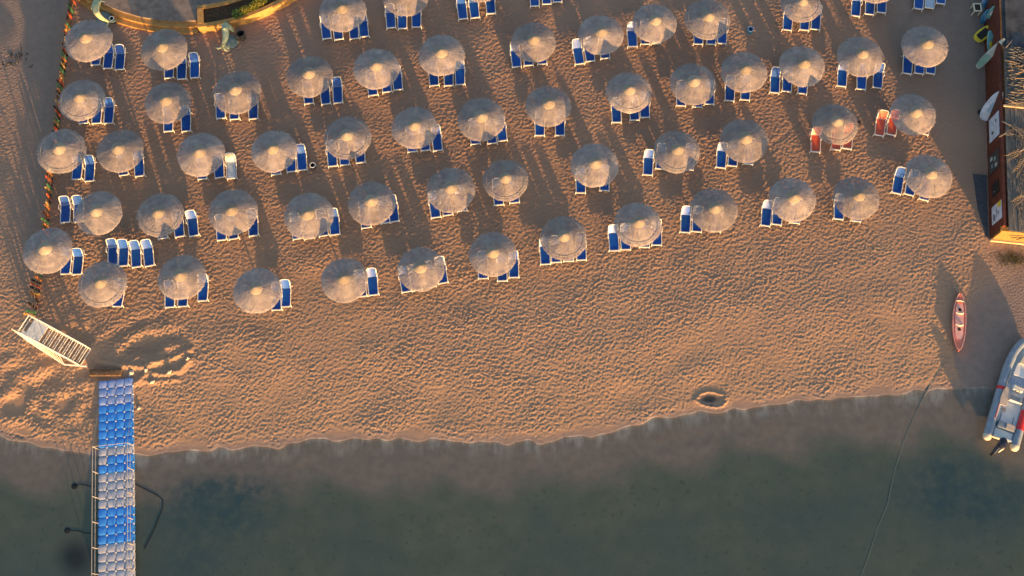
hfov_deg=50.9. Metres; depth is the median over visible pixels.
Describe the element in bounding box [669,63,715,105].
beach umbrella
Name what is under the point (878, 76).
sun lounger
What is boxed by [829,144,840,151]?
sun lounger
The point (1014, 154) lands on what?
dry palm frond
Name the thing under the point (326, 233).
sun lounger
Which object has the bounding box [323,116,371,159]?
beach umbrella
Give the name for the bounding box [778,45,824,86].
beach umbrella
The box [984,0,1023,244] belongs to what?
beach hut
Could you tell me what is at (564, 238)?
beach umbrella
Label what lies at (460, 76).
sun lounger
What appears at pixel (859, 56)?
beach umbrella
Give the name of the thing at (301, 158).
sun lounger
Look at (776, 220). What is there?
sun lounger
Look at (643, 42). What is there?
sun lounger
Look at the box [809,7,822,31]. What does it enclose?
sun lounger
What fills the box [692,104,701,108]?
sun lounger
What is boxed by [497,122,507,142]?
sun lounger
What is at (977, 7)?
table
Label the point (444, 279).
sun lounger
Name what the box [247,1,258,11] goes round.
shrub
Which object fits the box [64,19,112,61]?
beach umbrella
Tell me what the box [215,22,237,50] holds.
curved statue
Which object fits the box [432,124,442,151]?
sun lounger
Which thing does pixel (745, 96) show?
sun lounger
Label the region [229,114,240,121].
sun lounger
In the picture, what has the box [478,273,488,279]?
sun lounger
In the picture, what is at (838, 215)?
sun lounger
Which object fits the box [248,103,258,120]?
sun lounger
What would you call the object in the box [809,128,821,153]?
sun lounger
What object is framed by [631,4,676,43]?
beach umbrella
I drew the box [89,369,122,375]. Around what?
timber beam
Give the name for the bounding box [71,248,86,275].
sun lounger
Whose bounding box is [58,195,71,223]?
sun lounger
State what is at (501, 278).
sun lounger
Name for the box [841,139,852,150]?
sun lounger
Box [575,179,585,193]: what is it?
sun lounger
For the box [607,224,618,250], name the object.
sun lounger
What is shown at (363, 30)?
sun lounger
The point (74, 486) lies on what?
anchor block
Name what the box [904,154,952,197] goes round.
beach umbrella
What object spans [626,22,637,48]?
sun lounger
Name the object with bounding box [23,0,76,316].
picket fence
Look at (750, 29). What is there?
litter bin
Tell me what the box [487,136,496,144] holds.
sun lounger
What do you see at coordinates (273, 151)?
beach umbrella
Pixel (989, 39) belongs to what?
surf board
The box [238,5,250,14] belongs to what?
shrub
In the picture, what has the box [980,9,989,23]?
surf board
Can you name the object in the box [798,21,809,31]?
sun lounger
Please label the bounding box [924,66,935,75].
sun lounger
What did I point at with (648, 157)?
sun lounger
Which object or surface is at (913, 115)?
beach umbrella
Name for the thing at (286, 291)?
sun lounger
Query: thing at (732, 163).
sun lounger
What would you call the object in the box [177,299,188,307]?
sun lounger
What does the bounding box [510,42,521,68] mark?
sun lounger
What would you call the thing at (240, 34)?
litter bin
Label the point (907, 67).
sun lounger
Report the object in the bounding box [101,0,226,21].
terrace
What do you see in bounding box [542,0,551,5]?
sun lounger
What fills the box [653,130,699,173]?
beach umbrella
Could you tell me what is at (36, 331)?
stair tower
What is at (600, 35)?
beach umbrella
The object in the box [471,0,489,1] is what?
beach umbrella
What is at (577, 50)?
sun lounger
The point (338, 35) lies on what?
sun lounger
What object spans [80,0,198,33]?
curved steps
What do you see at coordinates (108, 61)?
sun lounger
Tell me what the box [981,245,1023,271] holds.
grass
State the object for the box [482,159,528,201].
beach umbrella
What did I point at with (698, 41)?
sun lounger
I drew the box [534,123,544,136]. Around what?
sun lounger
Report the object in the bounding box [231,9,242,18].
shrub
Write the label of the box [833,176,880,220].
beach umbrella
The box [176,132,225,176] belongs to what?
beach umbrella
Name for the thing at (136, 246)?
sun lounger
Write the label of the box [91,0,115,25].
curved statue
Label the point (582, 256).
sun lounger
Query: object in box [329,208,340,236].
sun lounger
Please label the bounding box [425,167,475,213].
beach umbrella
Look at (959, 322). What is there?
kayak
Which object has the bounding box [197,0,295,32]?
planter
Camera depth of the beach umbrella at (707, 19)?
73.29 m
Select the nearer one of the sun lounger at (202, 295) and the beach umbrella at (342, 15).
the sun lounger at (202, 295)
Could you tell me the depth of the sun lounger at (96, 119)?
73.17 m
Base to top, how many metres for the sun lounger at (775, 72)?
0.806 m
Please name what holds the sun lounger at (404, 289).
on the sand
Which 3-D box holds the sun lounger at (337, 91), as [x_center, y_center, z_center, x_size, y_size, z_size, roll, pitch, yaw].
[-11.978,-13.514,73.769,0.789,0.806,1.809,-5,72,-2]
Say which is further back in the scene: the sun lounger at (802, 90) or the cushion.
the sun lounger at (802, 90)
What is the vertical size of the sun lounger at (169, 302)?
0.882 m
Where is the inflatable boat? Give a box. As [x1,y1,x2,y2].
[982,338,1023,456]
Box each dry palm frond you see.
[1002,121,1023,138]
[1005,149,1023,160]
[1014,158,1023,174]
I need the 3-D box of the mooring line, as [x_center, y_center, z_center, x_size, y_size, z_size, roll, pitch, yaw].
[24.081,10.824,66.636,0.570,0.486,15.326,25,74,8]
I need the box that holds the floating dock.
[91,378,135,575]
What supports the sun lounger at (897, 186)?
on the sand
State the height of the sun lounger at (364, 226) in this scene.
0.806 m
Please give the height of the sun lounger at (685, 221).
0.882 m
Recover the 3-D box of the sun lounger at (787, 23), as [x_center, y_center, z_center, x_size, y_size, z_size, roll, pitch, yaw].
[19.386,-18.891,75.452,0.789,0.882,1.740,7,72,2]
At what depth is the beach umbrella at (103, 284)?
67.53 m
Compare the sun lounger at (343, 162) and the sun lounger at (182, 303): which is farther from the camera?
the sun lounger at (343, 162)
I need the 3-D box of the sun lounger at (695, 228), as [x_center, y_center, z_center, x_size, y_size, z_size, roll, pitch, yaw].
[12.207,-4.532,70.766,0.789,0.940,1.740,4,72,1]
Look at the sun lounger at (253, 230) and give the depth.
70.67 m
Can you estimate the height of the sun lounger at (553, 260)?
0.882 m
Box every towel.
[227,159,236,177]
[926,0,933,7]
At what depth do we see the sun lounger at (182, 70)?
74.27 m
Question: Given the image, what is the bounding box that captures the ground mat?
[973,174,987,237]
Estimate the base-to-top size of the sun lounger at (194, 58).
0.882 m
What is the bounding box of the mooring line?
[861,358,945,575]
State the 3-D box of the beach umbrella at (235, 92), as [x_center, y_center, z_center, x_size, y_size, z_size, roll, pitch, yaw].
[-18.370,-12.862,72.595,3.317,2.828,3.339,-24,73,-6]
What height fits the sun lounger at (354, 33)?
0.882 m
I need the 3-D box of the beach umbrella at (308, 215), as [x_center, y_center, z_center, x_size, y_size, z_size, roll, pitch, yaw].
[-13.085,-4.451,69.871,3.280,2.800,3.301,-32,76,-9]
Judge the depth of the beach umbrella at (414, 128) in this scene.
70.83 m
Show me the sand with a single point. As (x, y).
(744, 394)
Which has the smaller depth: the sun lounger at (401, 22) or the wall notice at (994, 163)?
the wall notice at (994, 163)
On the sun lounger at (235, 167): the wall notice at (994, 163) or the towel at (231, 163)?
the towel at (231, 163)
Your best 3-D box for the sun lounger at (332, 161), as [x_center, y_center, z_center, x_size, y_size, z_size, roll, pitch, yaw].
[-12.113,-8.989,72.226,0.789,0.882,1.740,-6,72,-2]
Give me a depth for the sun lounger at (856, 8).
75.84 m
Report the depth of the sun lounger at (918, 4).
75.93 m
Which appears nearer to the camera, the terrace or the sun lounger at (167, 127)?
the sun lounger at (167, 127)
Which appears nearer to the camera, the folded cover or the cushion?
the folded cover
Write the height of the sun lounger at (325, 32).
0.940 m
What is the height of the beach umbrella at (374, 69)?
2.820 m
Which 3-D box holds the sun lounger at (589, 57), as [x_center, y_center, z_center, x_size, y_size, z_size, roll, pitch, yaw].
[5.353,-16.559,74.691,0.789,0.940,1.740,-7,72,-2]
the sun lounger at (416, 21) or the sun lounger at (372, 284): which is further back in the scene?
the sun lounger at (416, 21)
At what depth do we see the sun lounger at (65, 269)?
69.80 m
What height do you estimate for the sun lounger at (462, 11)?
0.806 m
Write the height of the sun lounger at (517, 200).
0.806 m
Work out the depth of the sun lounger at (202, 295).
69.30 m
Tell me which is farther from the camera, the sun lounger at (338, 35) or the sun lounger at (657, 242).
the sun lounger at (338, 35)
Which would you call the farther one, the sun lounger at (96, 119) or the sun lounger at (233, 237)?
the sun lounger at (96, 119)
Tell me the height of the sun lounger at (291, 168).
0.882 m
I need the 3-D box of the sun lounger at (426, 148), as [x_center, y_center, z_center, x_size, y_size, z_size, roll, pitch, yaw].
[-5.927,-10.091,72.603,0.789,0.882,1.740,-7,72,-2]
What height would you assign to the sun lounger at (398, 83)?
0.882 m
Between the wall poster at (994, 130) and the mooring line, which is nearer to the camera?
the mooring line
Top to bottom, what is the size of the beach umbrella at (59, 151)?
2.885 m
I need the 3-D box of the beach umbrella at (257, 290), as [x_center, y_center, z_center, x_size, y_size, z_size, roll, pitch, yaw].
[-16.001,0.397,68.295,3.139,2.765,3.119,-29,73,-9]
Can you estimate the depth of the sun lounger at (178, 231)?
70.65 m
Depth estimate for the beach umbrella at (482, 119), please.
70.97 m
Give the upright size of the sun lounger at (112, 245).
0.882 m
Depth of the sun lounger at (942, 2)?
75.98 m
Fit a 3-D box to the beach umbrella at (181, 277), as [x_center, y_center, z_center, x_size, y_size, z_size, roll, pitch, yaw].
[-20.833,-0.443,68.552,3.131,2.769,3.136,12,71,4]
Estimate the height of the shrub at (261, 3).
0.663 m
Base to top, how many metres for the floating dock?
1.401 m
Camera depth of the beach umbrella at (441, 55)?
72.40 m
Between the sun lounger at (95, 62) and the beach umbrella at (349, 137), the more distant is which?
the sun lounger at (95, 62)
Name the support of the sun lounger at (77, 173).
on the sand
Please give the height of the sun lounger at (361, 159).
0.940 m
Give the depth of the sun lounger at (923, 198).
71.34 m
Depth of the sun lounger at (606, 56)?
74.65 m
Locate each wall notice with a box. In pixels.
[989,147,999,174]
[992,179,998,196]
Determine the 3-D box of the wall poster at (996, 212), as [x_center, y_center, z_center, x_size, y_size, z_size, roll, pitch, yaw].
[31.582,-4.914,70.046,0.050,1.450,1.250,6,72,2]
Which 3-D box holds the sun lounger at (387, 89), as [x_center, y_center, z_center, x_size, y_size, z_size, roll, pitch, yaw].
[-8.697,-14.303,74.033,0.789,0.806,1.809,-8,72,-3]
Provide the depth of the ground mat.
71.70 m
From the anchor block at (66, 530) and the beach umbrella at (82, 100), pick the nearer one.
the anchor block at (66, 530)
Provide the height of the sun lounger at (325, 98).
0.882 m
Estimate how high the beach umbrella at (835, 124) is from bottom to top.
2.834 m
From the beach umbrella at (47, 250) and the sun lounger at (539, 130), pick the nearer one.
the beach umbrella at (47, 250)
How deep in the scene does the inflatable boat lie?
66.98 m
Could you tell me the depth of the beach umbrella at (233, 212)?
68.96 m
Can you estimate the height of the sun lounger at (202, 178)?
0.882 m
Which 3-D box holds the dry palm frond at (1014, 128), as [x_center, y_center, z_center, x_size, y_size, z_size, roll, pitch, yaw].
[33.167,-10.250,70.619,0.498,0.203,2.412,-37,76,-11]
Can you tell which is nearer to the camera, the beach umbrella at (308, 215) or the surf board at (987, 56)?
the beach umbrella at (308, 215)
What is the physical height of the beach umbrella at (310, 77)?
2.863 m
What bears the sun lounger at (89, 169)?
on the sand
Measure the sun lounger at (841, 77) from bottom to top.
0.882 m
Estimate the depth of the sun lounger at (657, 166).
72.06 m
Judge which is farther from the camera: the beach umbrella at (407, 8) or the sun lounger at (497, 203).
the beach umbrella at (407, 8)
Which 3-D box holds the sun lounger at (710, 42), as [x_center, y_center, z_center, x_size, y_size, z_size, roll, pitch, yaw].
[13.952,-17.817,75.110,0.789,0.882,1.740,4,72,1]
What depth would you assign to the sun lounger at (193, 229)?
70.72 m
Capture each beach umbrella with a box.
[22,227,72,274]
[36,129,86,173]
[57,79,105,120]
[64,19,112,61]
[74,191,122,235]
[78,260,126,307]
[96,130,143,172]
[136,192,184,237]
[140,29,187,71]
[143,82,190,123]
[157,254,205,299]
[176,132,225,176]
[208,189,257,235]
[212,71,261,114]
[232,267,281,313]
[250,130,297,172]
[283,192,333,239]
[286,56,333,97]
[318,0,366,31]
[320,257,368,302]
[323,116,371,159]
[347,181,395,225]
[353,48,399,89]
[382,0,427,16]
[391,106,438,149]
[397,247,444,291]
[418,34,464,75]
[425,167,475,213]
[456,97,505,141]
[468,231,516,276]
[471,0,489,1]
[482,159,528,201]
[511,22,555,62]
[525,86,571,126]
[540,216,587,260]
[570,143,618,187]
[578,15,623,54]
[605,72,651,113]
[613,202,660,246]
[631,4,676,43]
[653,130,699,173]
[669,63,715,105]
[685,0,730,39]
[689,187,737,232]
[720,119,768,162]
[721,52,767,92]
[767,177,815,221]
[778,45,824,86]
[780,0,821,22]
[811,104,857,144]
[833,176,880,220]
[836,36,883,76]
[863,0,887,3]
[890,93,936,135]
[901,25,948,67]
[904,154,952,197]
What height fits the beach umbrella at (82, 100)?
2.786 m
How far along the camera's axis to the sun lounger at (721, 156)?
72.22 m
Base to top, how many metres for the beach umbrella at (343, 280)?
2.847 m
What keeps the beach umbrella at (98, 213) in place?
on the sand
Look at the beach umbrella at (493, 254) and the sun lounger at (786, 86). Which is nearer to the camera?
the beach umbrella at (493, 254)
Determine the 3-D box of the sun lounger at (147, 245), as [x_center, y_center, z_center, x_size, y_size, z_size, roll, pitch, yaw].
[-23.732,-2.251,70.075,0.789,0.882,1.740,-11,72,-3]
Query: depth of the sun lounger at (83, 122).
73.08 m
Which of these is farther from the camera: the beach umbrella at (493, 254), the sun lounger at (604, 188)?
the sun lounger at (604, 188)
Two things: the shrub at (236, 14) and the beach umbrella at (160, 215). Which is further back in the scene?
the shrub at (236, 14)
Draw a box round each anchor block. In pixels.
[64,527,69,533]
[71,483,77,488]
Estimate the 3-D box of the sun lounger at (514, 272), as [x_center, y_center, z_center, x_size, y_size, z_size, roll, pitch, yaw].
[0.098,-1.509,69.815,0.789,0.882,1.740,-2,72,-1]
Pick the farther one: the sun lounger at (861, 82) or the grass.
the sun lounger at (861, 82)
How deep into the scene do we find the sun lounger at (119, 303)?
69.12 m
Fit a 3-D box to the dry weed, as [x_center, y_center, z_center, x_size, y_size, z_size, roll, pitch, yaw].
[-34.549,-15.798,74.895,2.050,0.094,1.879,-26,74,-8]
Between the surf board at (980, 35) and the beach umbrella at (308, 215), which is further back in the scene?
the surf board at (980, 35)
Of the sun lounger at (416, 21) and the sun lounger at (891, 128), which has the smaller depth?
the sun lounger at (891, 128)
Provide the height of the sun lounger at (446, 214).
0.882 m
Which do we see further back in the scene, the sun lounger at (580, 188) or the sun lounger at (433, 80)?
the sun lounger at (433, 80)
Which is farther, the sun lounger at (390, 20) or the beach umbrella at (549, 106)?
the sun lounger at (390, 20)
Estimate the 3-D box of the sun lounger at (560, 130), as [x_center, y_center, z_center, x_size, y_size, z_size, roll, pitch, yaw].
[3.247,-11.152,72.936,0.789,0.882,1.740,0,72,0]
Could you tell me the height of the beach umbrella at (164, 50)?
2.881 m
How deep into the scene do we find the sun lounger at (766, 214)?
70.98 m
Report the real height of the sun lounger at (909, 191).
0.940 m
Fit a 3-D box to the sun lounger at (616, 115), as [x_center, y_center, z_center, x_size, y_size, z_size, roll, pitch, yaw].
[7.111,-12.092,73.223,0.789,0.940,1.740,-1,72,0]
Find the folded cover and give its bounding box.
[999,386,1008,405]
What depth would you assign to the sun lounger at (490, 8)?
75.85 m
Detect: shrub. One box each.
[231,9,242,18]
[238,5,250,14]
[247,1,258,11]
[253,0,266,8]
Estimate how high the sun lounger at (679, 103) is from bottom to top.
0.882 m
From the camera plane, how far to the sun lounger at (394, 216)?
70.96 m
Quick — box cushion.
[225,153,233,159]
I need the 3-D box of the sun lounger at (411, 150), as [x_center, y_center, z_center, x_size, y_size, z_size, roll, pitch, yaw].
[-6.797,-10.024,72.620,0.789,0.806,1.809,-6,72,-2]
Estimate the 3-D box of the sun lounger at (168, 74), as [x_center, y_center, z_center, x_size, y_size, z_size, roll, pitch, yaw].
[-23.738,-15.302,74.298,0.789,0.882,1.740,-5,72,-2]
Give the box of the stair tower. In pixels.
[11,315,90,366]
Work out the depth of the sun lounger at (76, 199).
71.05 m
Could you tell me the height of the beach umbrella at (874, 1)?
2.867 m
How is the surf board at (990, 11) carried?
attached to the beach hut
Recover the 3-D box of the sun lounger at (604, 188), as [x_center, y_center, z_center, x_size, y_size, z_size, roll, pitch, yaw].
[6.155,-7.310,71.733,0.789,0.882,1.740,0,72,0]
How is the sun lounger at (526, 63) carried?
on the sand
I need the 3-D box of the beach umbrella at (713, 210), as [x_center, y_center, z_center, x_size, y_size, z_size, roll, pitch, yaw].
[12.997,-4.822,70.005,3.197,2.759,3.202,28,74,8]
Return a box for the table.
[970,3,981,15]
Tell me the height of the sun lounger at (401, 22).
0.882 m
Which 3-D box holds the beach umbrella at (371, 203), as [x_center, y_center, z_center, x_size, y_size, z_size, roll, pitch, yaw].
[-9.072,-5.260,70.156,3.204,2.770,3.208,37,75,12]
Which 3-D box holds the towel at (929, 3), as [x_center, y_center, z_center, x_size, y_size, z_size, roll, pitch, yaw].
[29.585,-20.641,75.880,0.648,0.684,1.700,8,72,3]
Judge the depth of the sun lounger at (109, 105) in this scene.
73.28 m
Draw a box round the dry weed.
[2,48,32,67]
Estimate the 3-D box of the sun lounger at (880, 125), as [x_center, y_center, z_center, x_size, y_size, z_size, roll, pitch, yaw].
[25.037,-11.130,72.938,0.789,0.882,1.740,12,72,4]
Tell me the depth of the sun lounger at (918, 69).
74.32 m
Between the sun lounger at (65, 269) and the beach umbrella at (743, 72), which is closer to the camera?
the sun lounger at (65, 269)
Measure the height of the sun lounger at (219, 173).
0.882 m
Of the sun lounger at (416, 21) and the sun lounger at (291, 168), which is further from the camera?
the sun lounger at (416, 21)
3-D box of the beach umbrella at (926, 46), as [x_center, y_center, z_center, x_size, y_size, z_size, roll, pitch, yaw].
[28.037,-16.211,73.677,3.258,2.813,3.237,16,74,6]
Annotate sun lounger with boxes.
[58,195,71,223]
[60,255,71,274]
[71,195,83,222]
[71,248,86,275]
[72,160,83,180]
[78,119,89,124]
[83,154,97,182]
[91,57,101,65]
[91,110,102,124]
[103,43,114,69]
[103,97,116,124]
[106,238,117,264]
[112,286,127,307]
[114,44,126,70]
[117,239,130,266]
[119,171,130,175]
[128,240,143,268]
[134,157,145,177]
[140,239,155,267]
[163,123,174,133]
[164,68,174,78]
[164,294,176,307]
[174,216,185,237]
[176,57,187,80]
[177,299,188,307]
[181,108,192,133]
[185,210,200,236]
[188,52,200,78]
[197,176,208,180]
[197,274,210,301]
[214,101,226,119]
[214,158,225,179]
[216,231,227,241]
[225,152,237,180]
[228,234,239,240]
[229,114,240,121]
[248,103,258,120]
[248,215,259,237]
[271,171,281,176]
[271,287,282,310]
[280,279,291,306]
[286,158,297,173]
[295,144,307,170]
[303,97,314,105]
[319,16,332,40]
[319,230,329,237]
[320,86,331,105]
[325,149,338,167]
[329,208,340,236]
[331,76,343,104]
[333,31,344,41]
[339,159,350,166]
[349,26,359,39]
[355,152,366,164]
[358,15,369,37]
[361,225,371,229]
[366,267,379,295]
[367,88,378,96]
[382,85,392,93]
[384,6,396,29]
[389,194,399,223]
[393,66,403,91]
[396,15,407,30]
[398,276,411,292]
[407,148,417,152]
[411,11,421,28]
[420,144,430,150]
[428,73,439,87]
[428,200,441,218]
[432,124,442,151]
[438,256,448,284]
[442,212,453,215]
[443,73,453,86]
[455,62,465,86]
[456,0,467,21]
[468,0,479,20]
[470,139,480,144]
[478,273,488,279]
[485,0,495,15]
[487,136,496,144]
[493,198,503,205]
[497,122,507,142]
[497,273,507,281]
[508,250,518,278]
[509,198,519,204]
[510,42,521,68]
[523,60,533,66]
[530,0,539,7]
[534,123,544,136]
[537,59,546,65]
[539,238,550,265]
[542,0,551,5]
[551,257,561,262]
[555,119,565,136]
[571,38,584,64]
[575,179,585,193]
[576,241,586,260]
[584,49,594,63]
[599,184,609,191]
[600,54,609,60]
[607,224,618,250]
[611,105,621,123]
[620,239,630,250]
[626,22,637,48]
[629,112,639,121]
[640,39,649,45]
[640,104,649,118]
[642,149,654,176]
[651,219,662,245]
[655,163,664,170]
[675,98,685,107]
[679,205,691,233]
[691,219,701,232]
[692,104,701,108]
[693,35,702,45]
[704,92,714,105]
[705,39,715,46]
[715,142,726,168]
[716,31,727,44]
[724,83,734,102]
[726,156,737,167]
[739,92,749,101]
[759,199,772,227]
[769,67,780,94]
[771,211,781,225]
[780,74,791,93]
[781,13,792,31]
[796,87,807,95]
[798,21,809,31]
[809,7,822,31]
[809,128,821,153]
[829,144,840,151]
[832,199,843,220]
[835,64,848,88]
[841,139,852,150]
[849,0,862,17]
[855,77,867,91]
[863,1,874,15]
[871,63,884,88]
[873,109,888,136]
[875,1,886,13]
[884,112,896,137]
[890,166,904,194]
[900,53,912,75]
[903,183,914,196]
[912,0,923,11]
[912,65,924,75]
[917,196,928,202]
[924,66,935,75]
[935,0,945,5]
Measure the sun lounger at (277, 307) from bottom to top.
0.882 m
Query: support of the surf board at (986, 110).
attached to the beach hut
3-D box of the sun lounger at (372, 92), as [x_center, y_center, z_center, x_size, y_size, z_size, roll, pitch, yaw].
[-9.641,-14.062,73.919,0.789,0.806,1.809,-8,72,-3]
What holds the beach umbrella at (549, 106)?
on the sand
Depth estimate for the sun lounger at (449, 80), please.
74.07 m
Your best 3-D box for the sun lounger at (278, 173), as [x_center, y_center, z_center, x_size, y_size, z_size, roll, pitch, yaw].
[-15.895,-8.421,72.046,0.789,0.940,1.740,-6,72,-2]
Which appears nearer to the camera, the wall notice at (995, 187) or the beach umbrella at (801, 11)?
the wall notice at (995, 187)
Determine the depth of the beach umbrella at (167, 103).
71.44 m
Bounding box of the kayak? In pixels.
[952,292,965,351]
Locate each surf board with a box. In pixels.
[974,26,987,41]
[976,38,1004,68]
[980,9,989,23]
[980,91,1003,120]
[981,0,987,10]
[987,6,994,18]
[987,30,992,49]
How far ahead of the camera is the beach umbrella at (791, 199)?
69.17 m
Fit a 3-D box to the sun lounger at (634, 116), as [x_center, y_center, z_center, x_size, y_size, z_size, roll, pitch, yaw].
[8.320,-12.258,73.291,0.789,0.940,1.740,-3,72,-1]
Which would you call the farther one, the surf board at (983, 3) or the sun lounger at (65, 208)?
the surf board at (983, 3)
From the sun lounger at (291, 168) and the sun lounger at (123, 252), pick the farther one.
the sun lounger at (291, 168)
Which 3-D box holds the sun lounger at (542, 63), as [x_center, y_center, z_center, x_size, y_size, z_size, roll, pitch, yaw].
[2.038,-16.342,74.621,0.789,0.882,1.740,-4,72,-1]
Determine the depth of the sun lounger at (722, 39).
75.06 m
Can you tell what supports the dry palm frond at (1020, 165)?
on the beach hut
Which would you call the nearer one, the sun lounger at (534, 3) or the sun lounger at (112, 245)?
the sun lounger at (112, 245)
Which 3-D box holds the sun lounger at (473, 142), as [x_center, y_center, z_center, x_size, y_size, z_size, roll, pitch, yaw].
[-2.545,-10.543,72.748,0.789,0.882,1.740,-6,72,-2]
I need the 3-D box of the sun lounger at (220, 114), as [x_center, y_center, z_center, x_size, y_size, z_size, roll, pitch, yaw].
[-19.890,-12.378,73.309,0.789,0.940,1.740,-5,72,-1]
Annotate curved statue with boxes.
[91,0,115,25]
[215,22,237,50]
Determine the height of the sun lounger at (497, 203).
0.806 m
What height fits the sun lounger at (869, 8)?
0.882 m
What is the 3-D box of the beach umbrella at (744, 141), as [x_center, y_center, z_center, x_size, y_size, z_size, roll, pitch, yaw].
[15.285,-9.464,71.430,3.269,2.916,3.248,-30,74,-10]
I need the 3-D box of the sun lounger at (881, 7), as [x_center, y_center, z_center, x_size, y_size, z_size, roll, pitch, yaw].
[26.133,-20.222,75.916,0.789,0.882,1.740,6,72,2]
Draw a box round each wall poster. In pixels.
[989,110,999,142]
[992,199,1001,225]
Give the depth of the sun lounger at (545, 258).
70.06 m
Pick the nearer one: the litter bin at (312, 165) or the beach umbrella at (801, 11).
the litter bin at (312, 165)
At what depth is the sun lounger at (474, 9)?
75.80 m
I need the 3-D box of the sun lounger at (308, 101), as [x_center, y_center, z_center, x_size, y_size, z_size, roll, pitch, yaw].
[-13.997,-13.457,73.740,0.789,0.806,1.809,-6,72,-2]
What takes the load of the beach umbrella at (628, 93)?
on the sand
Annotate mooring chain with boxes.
[135,484,162,548]
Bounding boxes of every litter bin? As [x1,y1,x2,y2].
[236,30,245,41]
[309,162,315,169]
[747,26,753,33]
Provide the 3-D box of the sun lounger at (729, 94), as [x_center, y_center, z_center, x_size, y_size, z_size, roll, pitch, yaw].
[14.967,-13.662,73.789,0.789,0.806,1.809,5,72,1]
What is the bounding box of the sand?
[0,0,1023,575]
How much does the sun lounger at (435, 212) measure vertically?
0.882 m
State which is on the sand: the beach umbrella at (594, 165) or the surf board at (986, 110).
the beach umbrella at (594, 165)
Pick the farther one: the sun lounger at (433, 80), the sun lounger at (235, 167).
the sun lounger at (433, 80)
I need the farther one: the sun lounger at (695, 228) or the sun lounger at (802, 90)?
the sun lounger at (802, 90)
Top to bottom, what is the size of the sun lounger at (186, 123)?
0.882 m
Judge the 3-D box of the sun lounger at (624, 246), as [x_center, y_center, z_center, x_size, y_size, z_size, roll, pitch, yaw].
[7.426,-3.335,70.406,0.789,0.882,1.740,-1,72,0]
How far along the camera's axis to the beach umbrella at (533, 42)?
72.78 m
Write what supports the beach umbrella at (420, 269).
on the sand
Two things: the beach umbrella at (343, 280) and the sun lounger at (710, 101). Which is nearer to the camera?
the beach umbrella at (343, 280)
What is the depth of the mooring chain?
65.67 m
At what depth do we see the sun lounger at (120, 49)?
74.55 m
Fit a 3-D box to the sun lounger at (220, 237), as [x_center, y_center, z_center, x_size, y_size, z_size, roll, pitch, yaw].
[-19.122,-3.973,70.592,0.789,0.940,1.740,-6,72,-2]
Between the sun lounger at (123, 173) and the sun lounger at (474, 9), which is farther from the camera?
the sun lounger at (474, 9)
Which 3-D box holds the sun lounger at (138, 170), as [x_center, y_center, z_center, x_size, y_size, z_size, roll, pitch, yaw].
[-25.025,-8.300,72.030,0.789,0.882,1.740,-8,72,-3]
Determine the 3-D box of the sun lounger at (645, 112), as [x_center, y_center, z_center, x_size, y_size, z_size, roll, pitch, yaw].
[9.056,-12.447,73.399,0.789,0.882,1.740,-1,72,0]
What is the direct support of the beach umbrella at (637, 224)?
on the sand
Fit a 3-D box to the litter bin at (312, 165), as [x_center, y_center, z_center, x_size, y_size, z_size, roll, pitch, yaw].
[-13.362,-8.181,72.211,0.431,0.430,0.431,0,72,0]
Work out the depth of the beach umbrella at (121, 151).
70.24 m

